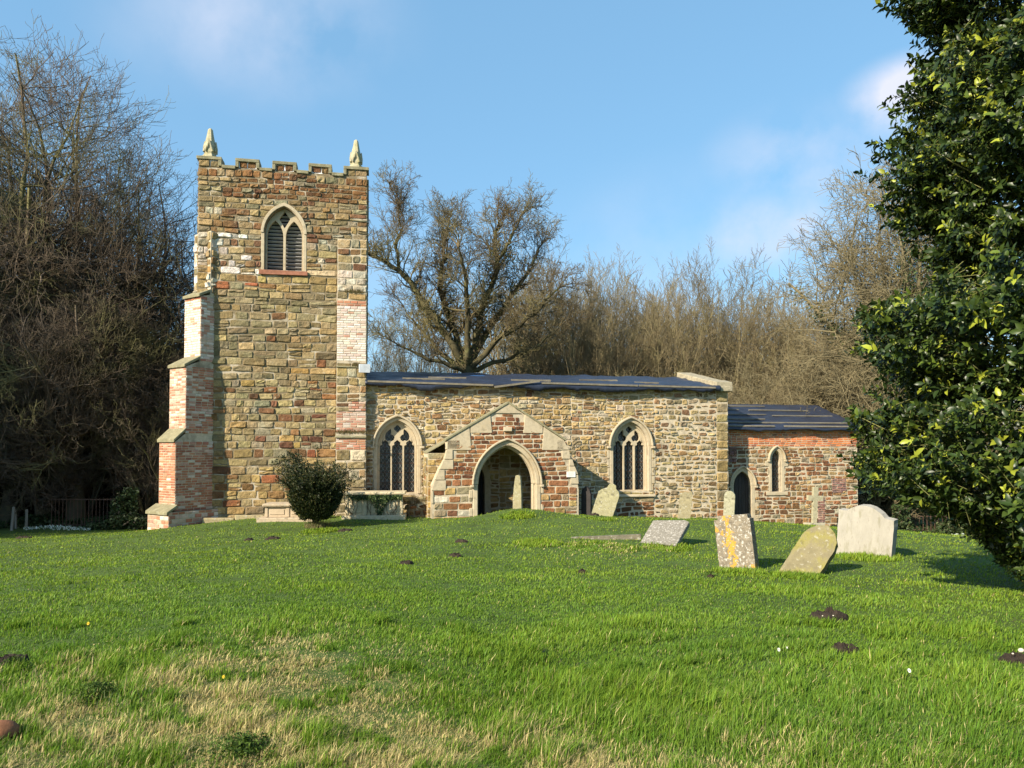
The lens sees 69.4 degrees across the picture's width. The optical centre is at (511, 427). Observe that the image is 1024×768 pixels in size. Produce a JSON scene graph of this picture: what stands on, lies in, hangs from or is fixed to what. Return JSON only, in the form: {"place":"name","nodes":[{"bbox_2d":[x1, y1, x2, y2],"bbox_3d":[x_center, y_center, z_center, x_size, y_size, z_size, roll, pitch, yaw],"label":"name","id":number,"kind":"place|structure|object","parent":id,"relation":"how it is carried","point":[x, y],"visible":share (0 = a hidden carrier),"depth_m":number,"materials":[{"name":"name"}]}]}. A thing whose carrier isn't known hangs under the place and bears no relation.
{"place":"outdoors","nodes":[
{"label":"outdoors","id":0,"kind":"place"},
{"bbox_2d":[0,0,1022,446],"label":"sky","id":1,"kind":"structure","parent":0,"point":[656,129],"materials":[{"name":"blue"}]},
{"bbox_2d":[0,510,1023,767],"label":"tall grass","id":2,"kind":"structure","parent":0,"point":[176,636],"depth_m":4.58,"materials":[{"name":"plant"}]},
{"bbox_2d":[0,508,1023,767],"bbox_3d":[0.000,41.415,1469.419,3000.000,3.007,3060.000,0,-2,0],"label":"ground","id":3,"kind":"structure","parent":0,"point":[150,543],"depth_m":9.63,"materials":[{"name":"plant"}]},
{"bbox_2d":[0,720,21,739],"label":"field stone","id":4,"kind":"object","parent":3,"relation":"on","point":[7,727],"visible":0.99,"depth_m":4.04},
{"bbox_2d":[10,507,14,530],"bbox_3d":[-18.056,3.394,26.720,0.101,1.061,0.110,4,-1,0],"label":"fence post","id":5,"kind":"object","parent":3,"relation":"on","point":[12,520],"visible":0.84,"depth_m":26.70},
{"bbox_2d":[0,653,28,666],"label":"molehill","id":6,"kind":"object","parent":3,"relation":"on","point":[6,656],"visible":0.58,"depth_m":5.56,"materials":[{"name":"soil"}]},
{"bbox_2d":[0,655,34,677],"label":"weed clump","id":7,"kind":"object","parent":3,"relation":"on","point":[17,659],"visible":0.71,"depth_m":5.36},
{"bbox_2d":[0,376,85,513],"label":"understorey tree","id":8,"kind":"object","parent":3,"relation":"on","point":[26,467],"visible":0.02,"depth_m":29.32,"materials":[{"name":"plant"}]},
{"bbox_2d":[15,434,83,513],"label":"understorey tree","id":9,"kind":"object","parent":3,"relation":"on","point":[51,476],"visible":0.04,"depth_m":30.20,"materials":[{"name":"plant"}]},
{"bbox_2d":[0,148,110,295],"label":"beech tree","id":10,"kind":"object","parent":3,"relation":"on","point":[31,220],"visible":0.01,"depth_m":39.84,"materials":[{"name":"brown plant"}]},
{"bbox_2d":[0,272,146,520],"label":"beech tree","id":11,"kind":"object","parent":3,"relation":"on","point":[10,497],"visible":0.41,"depth_m":28.71,"materials":[{"name":"brown plant"}]},
{"bbox_2d":[0,106,146,495],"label":"beech tree","id":12,"kind":"object","parent":3,"relation":"on","point":[7,254],"visible":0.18,"depth_m":31.11,"materials":[{"name":"brown plant"}]},
{"bbox_2d":[0,301,152,517],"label":"understorey tree","id":13,"kind":"object","parent":3,"relation":"on","point":[51,473],"visible":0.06,"depth_m":29.12,"materials":[{"name":"plant"}]},
{"bbox_2d":[0,470,158,516],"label":"bramble thicket","id":14,"kind":"object","parent":3,"relation":"on","point":[21,513],"visible":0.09,"depth_m":31.75,"materials":[{"name":"green plant"}]},
{"bbox_2d":[21,376,141,516],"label":"understorey tree","id":15,"kind":"object","parent":3,"relation":"on","point":[94,494],"visible":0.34,"depth_m":29.57,"materials":[{"name":"plant"}]},
{"bbox_2d":[36,679,139,712],"bbox_3d":[-2.664,1.656,4.705,0.635,0.102,0.680,1,-2,-44],"label":"weed clump","id":16,"kind":"object","parent":3,"relation":"on","point":[95,688],"visible":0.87,"depth_m":4.63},
{"bbox_2d":[0,263,183,525],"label":"beech tree","id":17,"kind":"object","parent":3,"relation":"on","point":[84,426],"visible":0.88,"depth_m":28.61,"materials":[{"name":"brown plant"}]},
{"bbox_2d":[50,498,138,527],"bbox_3d":[-15.879,3.348,28.111,3.339,1.370,0.051,0,-2,0],"label":"iron railing","id":18,"kind":"object","parent":3,"relation":"on","point":[81,499],"visible":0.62,"depth_m":28.10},
{"bbox_2d":[9,201,182,359],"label":"beech tree","id":19,"kind":"object","parent":3,"relation":"on","point":[124,285],"depth_m":41.36,"materials":[{"name":"brown plant"}]},
{"bbox_2d":[0,10,196,514],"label":"beech tree","id":20,"kind":"object","parent":3,"relation":"on","point":[44,237],"visible":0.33,"depth_m":31.48,"materials":[{"name":"brown plant"}]},
{"bbox_2d":[0,124,198,493],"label":"beech tree","id":21,"kind":"object","parent":3,"relation":"on","point":[181,258],"visible":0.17,"depth_m":31.90,"materials":[{"name":"brown plant"}]},
{"bbox_2d":[48,309,184,503],"bbox_3d":[-15.913,-0.711,32.573,8.072,10.205,8.762,-1,-2,21],"label":"beech tree","id":22,"kind":"object","parent":3,"relation":"on","point":[163,381],"visible":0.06,"depth_m":31.59,"materials":[{"name":"brown plant"}]},
{"bbox_2d":[89,371,169,514],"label":"understorey tree","id":23,"kind":"object","parent":3,"relation":"on","point":[148,475],"visible":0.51,"depth_m":28.95,"materials":[{"name":"plant"}]},
{"bbox_2d":[103,386,168,474],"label":"understorey tree","id":24,"kind":"object","parent":3,"relation":"on","point":[135,410],"visible":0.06,"depth_m":29.48,"materials":[{"name":"plant"}]},
{"bbox_2d":[203,517,234,522],"bbox_3d":[-8.979,2.940,22.661,0.956,0.385,0.260,0,-2,-11],"label":"edging stone","id":25,"kind":"object","parent":3,"relation":"on","point":[210,519],"visible":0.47,"depth_m":22.56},
{"bbox_2d":[170,728,297,767],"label":"weed clump","id":26,"kind":"object","parent":3,"relation":"on","point":[243,744],"visible":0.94,"depth_m":3.82,"materials":[{"name":"plant"}]},
{"bbox_2d":[236,514,263,519],"bbox_3d":[-8.084,2.865,22.827,0.848,0.390,0.274,0,-2,-11],"label":"edging stone","id":27,"kind":"object","parent":3,"relation":"on","point":[238,516],"visible":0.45,"depth_m":22.70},
{"bbox_2d":[257,502,311,522],"bbox_3d":[-6.669,2.666,22.192,1.700,0.822,1.054,0,-2,-5],"label":"chest tomb","id":28,"kind":"object","parent":3,"relation":"on","point":[279,511],"visible":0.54,"depth_m":21.82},
{"bbox_2d":[271,445,362,528],"bbox_3d":[-5.449,1.633,20.542,2.326,2.320,2.632,1,-2,-25],"label":"yew bush","id":29,"kind":"object","parent":3,"relation":"on","point":[315,495],"visible":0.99,"depth_m":20.08,"materials":[{"name":"green plant"}]},
{"bbox_2d":[341,490,406,519],"bbox_3d":[-4.191,2.517,22.674,1.913,1.137,1.016,0,-2,-5],"label":"chest tomb","id":30,"kind":"object","parent":3,"relation":"on","point":[376,504],"visible":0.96,"depth_m":22.26,"materials":[{"name":"beige stone"}]},
{"bbox_2d":[367,307,415,371],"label":"bare tree","id":31,"kind":"object","parent":3,"relation":"on","point":[408,366],"visible":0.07,"depth_m":44.60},
{"bbox_2d":[369,304,450,372],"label":"bare tree","id":32,"kind":"object","parent":3,"relation":"on","point":[383,360],"visible":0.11,"depth_m":47.34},
{"bbox_2d":[403,494,426,517],"bbox_3d":[-2.863,3.032,23.229,1.343,2.101,1.411,0,-2,-11],"label":"wall stub","id":33,"kind":"object","parent":3,"relation":"on","point":[415,506],"depth_m":22.97,"materials":[{"name":"stone"}]},
{"bbox_2d":[368,289,464,372],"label":"bare tree","id":34,"kind":"object","parent":3,"relation":"on","point":[424,366],"visible":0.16,"depth_m":47.24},
{"bbox_2d":[368,293,498,372],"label":"bare tree","id":35,"kind":"object","parent":3,"relation":"on","point":[446,367],"visible":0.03,"depth_m":47.63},
{"bbox_2d":[436,313,517,374],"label":"bare tree","id":36,"kind":"object","parent":3,"relation":"on","point":[481,371],"visible":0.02,"depth_m":45.73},
{"bbox_2d":[368,161,598,373],"bbox_3d":[-2.160,-4.138,34.935,12.660,16.674,7.529,0,-2,0],"label":"oak tree","id":37,"kind":"object","parent":3,"relation":"on","point":[468,359],"visible":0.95,"depth_m":34.70,"materials":[{"name":"brown plant"}]},
{"bbox_2d":[0,487,977,535],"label":"ivy undergrowth","id":38,"kind":"object","parent":3,"relation":"on","point":[123,516],"visible":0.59,"depth_m":28.54,"materials":[{"name":"green plant"}]},
{"bbox_2d":[23,525,963,534],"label":"snowdrops","id":39,"kind":"object","parent":3,"relation":"on","point":[57,527],"visible":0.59,"depth_m":27.17,"materials":[{"name":"white plant"}]},
{"bbox_2d":[145,128,859,529],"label":"church","id":40,"kind":"structure","parent":3,"relation":"on","point":[271,366],"depth_m":23.84,"materials":[{"name":"stone"}]},
{"bbox_2d":[259,203,307,275],"bbox_3d":[-7.356,-6.011,23.929,1.491,2.371,0.709,0,-2,-11],"label":"belfry window","id":41,"kind":"structure","parent":40,"relation":"in","point":[285,241],"depth_m":23.96,"materials":[{"name":"stone"}]},
{"bbox_2d":[370,414,424,493],"bbox_3d":[-3.767,0.969,24.286,1.760,2.795,0.470,0,-2,-11],"label":"traceried window","id":42,"kind":"structure","parent":40,"relation":"in","point":[397,449],"depth_m":24.40,"materials":[{"name":"stone"}]},
{"bbox_2d":[607,416,655,496],"bbox_3d":[4.125,1.009,25.819,1.800,2.795,0.470,0,-2,-11],"label":"traceried window","id":43,"kind":"structure","parent":40,"relation":"in","point":[627,454],"depth_m":25.93,"materials":[{"name":"stone"}]},
{"bbox_2d":[728,465,758,520],"bbox_3d":[8.540,3.385,27.367,1.240,3.965,0.305,0,-2,-11],"label":"priest doorway","id":44,"kind":"structure","parent":40,"relation":"in","point":[739,484],"depth_m":27.46,"materials":[{"name":"stone"}]},
{"bbox_2d":[765,445,787,494],"bbox_3d":[9.864,1.595,27.676,0.952,1.860,0.315,0,-2,-11],"label":"lancet window","id":45,"kind":"structure","parent":40,"relation":"in","point":[772,461],"depth_m":27.64,"materials":[{"name":"stone"}]},
{"bbox_2d":[471,289,549,374],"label":"bare tree","id":46,"kind":"object","parent":3,"relation":"on","point":[497,356],"visible":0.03,"depth_m":45.85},
{"bbox_2d":[513,475,522,508],"bbox_3d":[0.153,1.969,20.857,0.268,1.265,0.110,-2,-2,20],"label":"headstone","id":47,"kind":"object","parent":3,"relation":"on","point":[517,499],"visible":0.69,"depth_m":20.80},
{"bbox_2d":[468,261,569,374],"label":"bare tree","id":48,"kind":"object","parent":3,"relation":"on","point":[501,323],"visible":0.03,"depth_m":46.53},
{"bbox_2d":[484,359,553,374],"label":"bare tree","id":49,"kind":"object","parent":3,"relation":"on","point":[506,369],"visible":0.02,"depth_m":38.93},
{"bbox_2d":[455,257,619,370],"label":"bare tree","id":50,"kind":"object","parent":3,"relation":"on","point":[540,313],"visible":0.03,"depth_m":46.18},
{"bbox_2d":[459,238,625,374],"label":"bare tree","id":51,"kind":"object","parent":3,"relation":"on","point":[503,371],"visible":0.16,"depth_m":40.92,"materials":[{"name":"plant"}]},
{"bbox_2d":[492,291,608,374],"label":"bare tree","id":52,"kind":"object","parent":3,"relation":"on","point":[537,342],"visible":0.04,"depth_m":42.25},
{"bbox_2d":[498,281,625,375],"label":"bare tree","id":53,"kind":"object","parent":3,"relation":"on","point":[554,361],"visible":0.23,"depth_m":38.32,"materials":[{"name":"plant"}]},
{"bbox_2d":[502,280,626,374],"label":"bare tree","id":54,"kind":"object","parent":3,"relation":"on","point":[567,333],"visible":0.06,"depth_m":42.28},
{"bbox_2d":[490,269,639,368],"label":"bare tree","id":55,"kind":"object","parent":3,"relation":"on","point":[586,304],"visible":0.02,"depth_m":47.44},
{"bbox_2d":[507,247,639,375],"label":"bare tree","id":56,"kind":"object","parent":3,"relation":"on","point":[593,298],"visible":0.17,"depth_m":40.26,"materials":[{"name":"plant"}]},
{"bbox_2d":[518,251,642,370],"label":"bare tree","id":57,"kind":"object","parent":3,"relation":"on","point":[587,300],"visible":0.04,"depth_m":46.53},
{"bbox_2d":[581,486,591,514],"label":"headstone","id":58,"kind":"object","parent":3,"relation":"on","point":[586,501],"visible":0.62,"depth_m":23.30,"materials":[{"name":"stone"}]},
{"bbox_2d":[549,337,647,375],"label":"bare tree","id":59,"kind":"object","parent":3,"relation":"on","point":[605,362],"visible":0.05,"depth_m":38.88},
{"bbox_2d":[537,261,670,367],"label":"bare tree","id":60,"kind":"object","parent":3,"relation":"on","point":[596,305],"visible":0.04,"depth_m":46.28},
{"bbox_2d":[592,484,619,515],"bbox_3d":[2.750,2.272,21.753,0.628,1.328,0.120,17,-2,14],"label":"headstone","id":61,"kind":"object","parent":3,"relation":"on","point":[606,501],"visible":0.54,"depth_m":21.70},
{"bbox_2d":[571,534,640,539],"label":"grave kerb","id":62,"kind":"structure","parent":3,"relation":"on","point":[625,536],"depth_m":15.98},
{"bbox_2d":[545,259,672,375],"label":"bare tree","id":63,"kind":"object","parent":3,"relation":"on","point":[601,355],"visible":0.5,"depth_m":37.42,"materials":[{"name":"plant"}]},
{"bbox_2d":[532,272,700,375],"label":"bare tree","id":64,"kind":"object","parent":3,"relation":"on","point":[631,328],"visible":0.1,"depth_m":40.45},
{"bbox_2d":[558,289,680,373],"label":"bare tree","id":65,"kind":"object","parent":3,"relation":"on","point":[631,323],"visible":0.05,"depth_m":43.79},
{"bbox_2d":[554,301,698,376],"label":"bare tree","id":66,"kind":"object","parent":3,"relation":"on","point":[643,339],"visible":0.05,"depth_m":40.42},
{"bbox_2d":[570,259,691,370],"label":"bare tree","id":67,"kind":"object","parent":3,"relation":"on","point":[606,279],"visible":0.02,"depth_m":46.65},
{"bbox_2d":[579,285,714,376],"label":"bare tree","id":68,"kind":"object","parent":3,"relation":"on","point":[658,331],"visible":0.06,"depth_m":40.01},
{"bbox_2d":[612,266,713,367],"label":"bare tree","id":69,"kind":"object","parent":3,"relation":"on","point":[646,308],"visible":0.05,"depth_m":46.06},
{"bbox_2d":[640,520,689,546],"bbox_3d":[3.204,2.213,15.451,0.840,0.100,0.830,-4,30,38],"label":"fallen headstone","id":70,"kind":"object","parent":3,"relation":"on","point":[666,532],"visible":0.86,"depth_m":15.40,"materials":[{"name":"stone"}]},
{"bbox_2d":[614,251,715,375],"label":"bare tree","id":71,"kind":"object","parent":3,"relation":"on","point":[681,286],"visible":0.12,"depth_m":42.04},
{"bbox_2d":[597,288,735,376],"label":"bare tree","id":72,"kind":"object","parent":3,"relation":"on","point":[671,361],"visible":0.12,"depth_m":39.54,"materials":[{"name":"plant"}]},
{"bbox_2d":[621,275,715,376],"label":"bare tree","id":73,"kind":"object","parent":3,"relation":"on","point":[667,303],"visible":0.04,"depth_m":46.88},
{"bbox_2d":[590,257,755,377],"bbox_3d":[7.760,-2.019,38.773,7.465,13.556,7.033,1,-2,-27],"label":"bare tree","id":74,"kind":"object","parent":3,"relation":"on","point":[656,358],"visible":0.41,"depth_m":37.77,"materials":[{"name":"plant"}]},
{"bbox_2d":[677,491,691,518],"bbox_3d":[5.684,2.700,24.348,0.457,1.228,0.100,3,-4,8],"label":"headstone","id":75,"kind":"object","parent":3,"relation":"on","point":[685,504],"visible":0.63,"depth_m":24.31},
{"bbox_2d":[632,291,771,403],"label":"bare tree","id":76,"kind":"object","parent":3,"relation":"on","point":[711,372],"visible":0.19,"depth_m":37.56,"materials":[{"name":"plant"}]},
{"bbox_2d":[622,237,788,401],"bbox_3d":[11.842,-2.775,41.404,9.072,15.831,8.547,1,-2,-37],"label":"bare tree","id":77,"kind":"object","parent":3,"relation":"on","point":[740,288],"visible":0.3,"depth_m":39.75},
{"bbox_2d":[640,280,794,379],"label":"bare tree","id":78,"kind":"object","parent":3,"relation":"on","point":[716,305],"visible":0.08,"depth_m":41.59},
{"bbox_2d":[686,309,766,375],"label":"bare tree","id":79,"kind":"object","parent":3,"relation":"on","point":[721,338],"visible":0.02,"depth_m":43.21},
{"bbox_2d":[723,491,735,515],"bbox_3d":[6.970,2.655,23.731,0.348,1.256,0.110,3,0,25],"label":"headstone","id":80,"kind":"object","parent":3,"relation":"on","point":[729,503],"visible":0.56,"depth_m":23.68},
{"bbox_2d":[685,281,780,384],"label":"bare tree","id":81,"kind":"object","parent":3,"relation":"on","point":[723,313],"visible":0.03,"depth_m":46.04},
{"bbox_2d":[714,514,758,568],"bbox_3d":[3.651,2.001,11.981,0.606,1.171,0.170,-10,-9,37],"label":"headstone","id":82,"kind":"object","parent":3,"relation":"on","point":[736,540],"visible":0.72,"depth_m":11.91,"materials":[{"name":"grey stone"}]},
{"bbox_2d":[674,306,804,403],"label":"bare tree","id":83,"kind":"object","parent":3,"relation":"on","point":[742,346],"visible":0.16,"depth_m":39.03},
{"bbox_2d":[674,275,823,397],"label":"bare tree","id":84,"kind":"object","parent":3,"relation":"on","point":[759,301],"visible":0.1,"depth_m":41.13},
{"bbox_2d":[694,277,809,387],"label":"bare tree","id":85,"kind":"object","parent":3,"relation":"on","point":[742,310],"visible":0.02,"depth_m":45.29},
{"bbox_2d":[704,256,828,380],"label":"bare tree","id":86,"kind":"object","parent":3,"relation":"on","point":[761,302],"visible":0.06,"depth_m":46.79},
{"bbox_2d":[721,370,812,404],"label":"bare tree","id":87,"kind":"object","parent":3,"relation":"on","point":[745,400],"visible":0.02,"depth_m":34.25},
{"bbox_2d":[672,321,862,411],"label":"bare tree","id":88,"kind":"object","parent":3,"relation":"on","point":[757,360],"visible":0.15,"depth_m":37.27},
{"bbox_2d":[704,306,835,397],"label":"bare tree","id":89,"kind":"object","parent":3,"relation":"on","point":[762,345],"visible":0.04,"depth_m":41.04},
{"bbox_2d":[710,370,842,406],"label":"arching sapling","id":90,"kind":"object","parent":3,"relation":"on","point":[778,390],"visible":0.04,"depth_m":35.57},
{"bbox_2d":[748,374,820,404],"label":"bare tree","id":91,"kind":"object","parent":3,"relation":"on","point":[775,389],"visible":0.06,"depth_m":34.41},
{"bbox_2d":[716,273,854,401],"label":"bare tree","id":92,"kind":"object","parent":3,"relation":"on","point":[779,317],"visible":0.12,"depth_m":40.71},
{"bbox_2d":[735,283,846,406],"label":"bare tree","id":93,"kind":"object","parent":3,"relation":"on","point":[779,341],"visible":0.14,"depth_m":38.28,"materials":[{"name":"plant"}]},
{"bbox_2d":[743,291,840,365],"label":"bare tree","id":94,"kind":"object","parent":3,"relation":"on","point":[791,320],"visible":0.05,"depth_m":45.95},
{"bbox_2d":[716,358,877,416],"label":"arching sapling","id":95,"kind":"object","parent":3,"relation":"on","point":[734,392],"visible":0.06,"depth_m":33.90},
{"bbox_2d":[742,277,857,374],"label":"bare tree","id":96,"kind":"object","parent":3,"relation":"on","point":[791,315],"visible":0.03,"depth_m":43.55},
{"bbox_2d":[779,525,837,573],"bbox_3d":[4.665,2.053,11.589,0.548,1.186,0.150,28,-12,41],"label":"headstone","id":97,"kind":"object","parent":3,"relation":"on","point":[814,549],"visible":0.66,"depth_m":11.56,"materials":[{"name":"stone"}]},
{"bbox_2d":[751,302,865,412],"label":"bare tree","id":98,"kind":"object","parent":3,"relation":"on","point":[798,347],"visible":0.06,"depth_m":38.59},
{"bbox_2d":[757,277,859,356],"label":"bare tree","id":99,"kind":"object","parent":3,"relation":"on","point":[801,310],"visible":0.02,"depth_m":45.81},
{"bbox_2d":[803,487,824,525],"bbox_3d":[10.855,2.998,26.527,0.625,1.720,0.454,3,-2,-8],"label":"stone cross","id":100,"kind":"object","parent":3,"relation":"on","point":[814,498],"visible":0.74,"depth_m":26.49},
{"bbox_2d":[730,325,903,499],"bbox_3d":[12.774,0.364,34.205,10.604,9.121,10.878,0,-2,0],"label":"arching sapling","id":101,"kind":"object","parent":3,"relation":"on","point":[816,386],"visible":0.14,"depth_m":31.35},
{"bbox_2d":[767,273,869,346],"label":"tree","id":102,"kind":"object","parent":3,"relation":"on","point":[824,312],"depth_m":44.88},
{"bbox_2d":[808,606,848,622],"bbox_3d":[3.098,1.834,7.234,0.439,0.167,0.443,-1,-2,24],"label":"molehill","id":103,"kind":"object","parent":3,"relation":"on","point":[829,612],"visible":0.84,"depth_m":7.16,"materials":[{"name":"soil"}]},
{"bbox_2d":[807,284,874,406],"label":"tree","id":104,"kind":"object","parent":3,"relation":"on","point":[832,338],"visible":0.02,"depth_m":43.03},
{"bbox_2d":[832,641,859,653],"bbox_3d":[2.638,1.751,5.849,0.219,0.106,0.239,-1,-2,43],"label":"molehill","id":105,"kind":"object","parent":3,"relation":"on","point":[842,646],"visible":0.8,"depth_m":5.81,"materials":[{"name":"soil"}]},
{"bbox_2d":[836,504,897,556],"bbox_3d":[6.461,2.024,13.492,0.160,1.251,1.007,-8,12,-39],"label":"headstone","id":106,"kind":"object","parent":3,"relation":"on","point":[870,528],"visible":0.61,"depth_m":13.39,"materials":[{"name":"stone"}]},
{"bbox_2d":[733,131,1020,527],"bbox_3d":[17.217,-3.273,32.629,14.217,19.281,13.967,0,-2,0],"label":"ivy clad tree","id":107,"kind":"object","parent":3,"relation":"on","point":[881,277],"visible":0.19,"depth_m":32.49,"materials":[{"name":"brown plant"}]},
{"bbox_2d":[763,336,1001,515],"bbox_3d":[17.541,0.362,32.098,10.604,9.121,10.878,0,-2,-10],"label":"arching sapling","id":108,"kind":"object","parent":3,"relation":"on","point":[889,509],"visible":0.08,"depth_m":32.19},
{"bbox_2d":[761,331,1011,525],"bbox_3d":[18.148,0.394,35.961,11.421,9.577,11.134,0,-2,-15],"label":"arching sapling","id":109,"kind":"object","parent":3,"relation":"on","point":[865,373],"visible":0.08,"depth_m":33.31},
{"bbox_2d":[911,515,946,529],"bbox_3d":[17.417,4.184,30.890,2.190,1.100,0.051,0,-2,0],"label":"iron railing","id":110,"kind":"object","parent":3,"relation":"on","point":[923,521],"visible":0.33,"depth_m":30.88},
{"bbox_2d":[836,0,1023,587],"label":"holly tree","id":111,"kind":"object","parent":3,"relation":"on","point":[969,88],"visible":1,"depth_m":8.71,"materials":[{"name":"green plant"}]},
{"bbox_2d":[852,381,1023,525],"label":"arching sapling","id":112,"kind":"object","parent":3,"relation":"on","point":[927,522],"visible":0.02,"depth_m":33.24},
{"bbox_2d":[998,651,1023,663],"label":"molehill","id":113,"kind":"object","parent":3,"relation":"on","point":[1017,657],"visible":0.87,"depth_m":5.67,"materials":[{"name":"soil"}]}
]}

